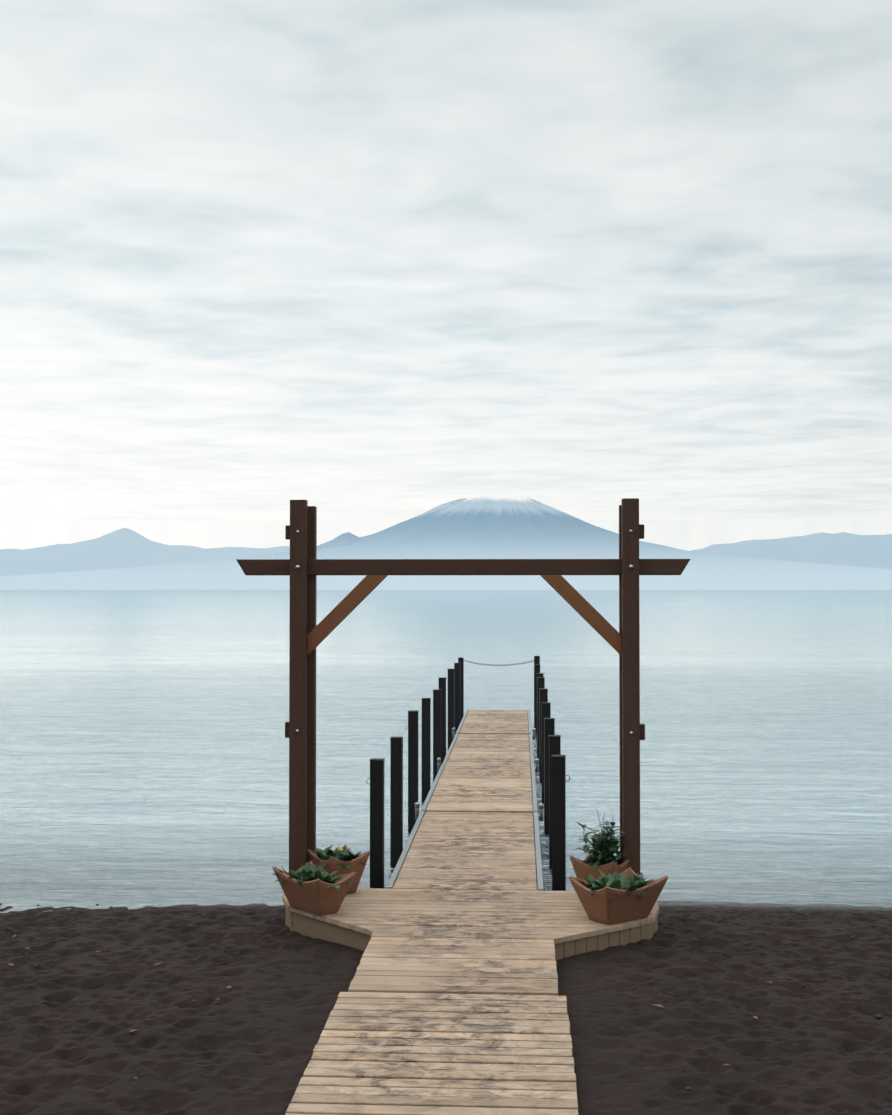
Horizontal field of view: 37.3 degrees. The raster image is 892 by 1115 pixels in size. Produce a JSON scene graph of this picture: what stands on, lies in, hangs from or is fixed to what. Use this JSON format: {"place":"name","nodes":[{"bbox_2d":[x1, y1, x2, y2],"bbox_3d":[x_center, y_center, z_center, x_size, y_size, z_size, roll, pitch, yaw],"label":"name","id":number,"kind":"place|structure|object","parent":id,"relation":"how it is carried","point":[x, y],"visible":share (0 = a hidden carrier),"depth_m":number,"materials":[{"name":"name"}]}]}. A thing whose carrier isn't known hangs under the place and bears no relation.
{"place":"outdoors","nodes":[
{"label":"outdoors","id":0,"kind":"place"},
{"bbox_2d":[0,528,289,575],"bbox_3d":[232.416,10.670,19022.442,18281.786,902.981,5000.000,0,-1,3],"label":"mountain range","id":1,"kind":"structure","parent":0,"point":[124,548],"depth_m":18166.19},
{"bbox_2d":[317,532,364,548],"bbox_3d":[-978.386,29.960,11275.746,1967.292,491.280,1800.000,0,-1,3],"label":"mountain shoulder","id":2,"kind":"object","parent":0,"point":[345,539],"visible":0.06,"depth_m":11221.25},
{"bbox_2d":[0,590,891,912],"bbox_3d":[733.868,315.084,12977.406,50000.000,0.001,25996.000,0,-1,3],"label":"lake water","id":3,"kind":"structure","parent":0,"point":[144,750],"depth_m":23.16,"materials":[{"name":"liquid"}]},
{"bbox_2d":[366,656,569,890],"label":"pier piles","id":4,"kind":"object","parent":3,"relation":"in","point":[552,764],"visible":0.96,"depth_m":13.26,"materials":[{"name":"black paint"}]},
{"bbox_2d":[386,709,543,890],"bbox_3d":[0.531,2.609,16.516,1.130,0.152,14.050,0,-1,3],"label":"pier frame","id":5,"kind":"object","parent":4,"relation":"attached to","point":[395,873],"visible":0.23,"depth_m":12.43,"materials":[{"name":"grey metal"}]},
{"bbox_2d":[393,710,536,889],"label":"pier deck","id":6,"kind":"structure","parent":5,"relation":"on","point":[475,830],"depth_m":12.45,"materials":[{"name":"brown wood"}]},
{"bbox_2d":[0,901,891,1114],"bbox_3d":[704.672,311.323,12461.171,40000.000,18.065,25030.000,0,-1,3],"label":"sand ground","id":7,"kind":"structure","parent":0,"point":[818,1043],"depth_m":6.94,"materials":[{"name":"black sand"}]},
{"bbox_2d":[9,934,772,1078],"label":"pebbles","id":8,"kind":"object","parent":7,"relation":"on","point":[659,1005],"visible":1,"depth_m":6.93,"materials":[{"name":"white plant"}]},
{"bbox_2d":[285,992,578,1114],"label":"boardwalk","id":9,"kind":"structure","parent":7,"relation":"on","point":[376,1053],"depth_m":6.07,"materials":[{"name":"brown wood"}]},
{"bbox_2d":[0,903,882,1090],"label":"beach stones","id":10,"kind":"object","parent":7,"relation":"on","point":[688,1088],"visible":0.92,"depth_m":7.08,"materials":[{"name":"grey"}]},
{"bbox_2d":[236,498,689,874],"bbox_3d":[0.108,1.234,9.376,3.231,3.290,0.188,0,-1,3],"label":"wooden gate","id":11,"kind":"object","parent":7,"relation":"on","point":[303,566],"visible":0.85,"depth_m":9.37,"materials":[{"name":"brown wood"}]},
{"bbox_2d":[282,888,658,995],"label":"boardwalk platform","id":12,"kind":"structure","parent":7,"relation":"on","point":[460,941],"depth_m":8.23,"materials":[{"name":"brown wood"}]},
{"bbox_2d":[271,861,355,915],"bbox_3d":[-0.890,2.212,8.858,0.401,0.298,0.624,1,-2,-43],"label":"planter","id":13,"kind":"object","parent":12,"relation":"on","point":[310,887],"visible":1,"depth_m":8.77,"materials":[{"name":"orange ceramic"}]},
{"bbox_2d":[307,844,369,893],"bbox_3d":[-0.767,2.211,9.404,0.404,0.326,0.433,1,-2,-37],"label":"potted plant","id":14,"kind":"object","parent":12,"relation":"on","point":[344,860],"visible":0.67,"depth_m":9.35,"materials":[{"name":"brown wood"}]},
{"bbox_2d":[570,809,628,879],"bbox_3d":[1.082,2.050,9.194,0.376,0.638,0.462,-1,-2,33],"label":"potted plant","id":15,"kind":"object","parent":12,"relation":"on","point":[604,860],"visible":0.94,"depth_m":9.14,"materials":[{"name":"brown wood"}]},
{"bbox_2d":[554,915,657,959],"bbox_3d":[1.180,2.534,8.695,0.323,0.280,1.494,-1,-2,32],"label":"platform skirting","id":16,"kind":"object","parent":12,"relation":"attached to","point":[599,942],"visible":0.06,"depth_m":8.40,"materials":[{"name":"brown wood"}]},
{"bbox_2d":[569,867,667,924],"bbox_3d":[1.129,2.207,8.647,0.603,0.296,0.470,1,-2,-35],"label":"planter","id":17,"kind":"object","parent":12,"relation":"on","point":[626,895],"visible":1,"depth_m":8.55,"materials":[{"name":"orange ceramic"}]},
{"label":"wing supports","id":18,"kind":"object","parent":7,"relation":"on","visible":0},
{"bbox_2d":[285,906,370,950],"bbox_3d":[-0.830,2.556,8.914,0.314,0.310,1.400,1,-2,-29],"label":"platform skirting","id":19,"kind":"object","parent":18,"relation":"attached to","point":[309,926],"visible":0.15,"depth_m":8.72,"materials":[{"name":"brown wood"}]},
{"bbox_2d":[0,496,891,589],"bbox_3d":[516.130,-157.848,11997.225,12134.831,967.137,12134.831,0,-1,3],"label":"volcano","id":20,"kind":"structure","parent":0,"point":[483,528],"depth_m":9268.92},
{"bbox_2d":[0,0,891,550],"label":"sky","id":21,"kind":"structure","parent":0,"point":[378,265],"materials":[{"name":"white"}]},
{"bbox_2d":[415,728,543,820],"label":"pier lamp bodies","id":22,"kind":"object","parent":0,"point":[541,805],"visible":0.85,"depth_m":16.14,"materials":[{"name":"grey metal"}]},
{"bbox_2d":[691,532,891,568],"bbox_3d":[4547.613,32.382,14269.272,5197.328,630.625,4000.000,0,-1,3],"label":"mountain range","id":23,"kind":"structure","parent":0,"point":[850,549],"depth_m":13576.15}
]}

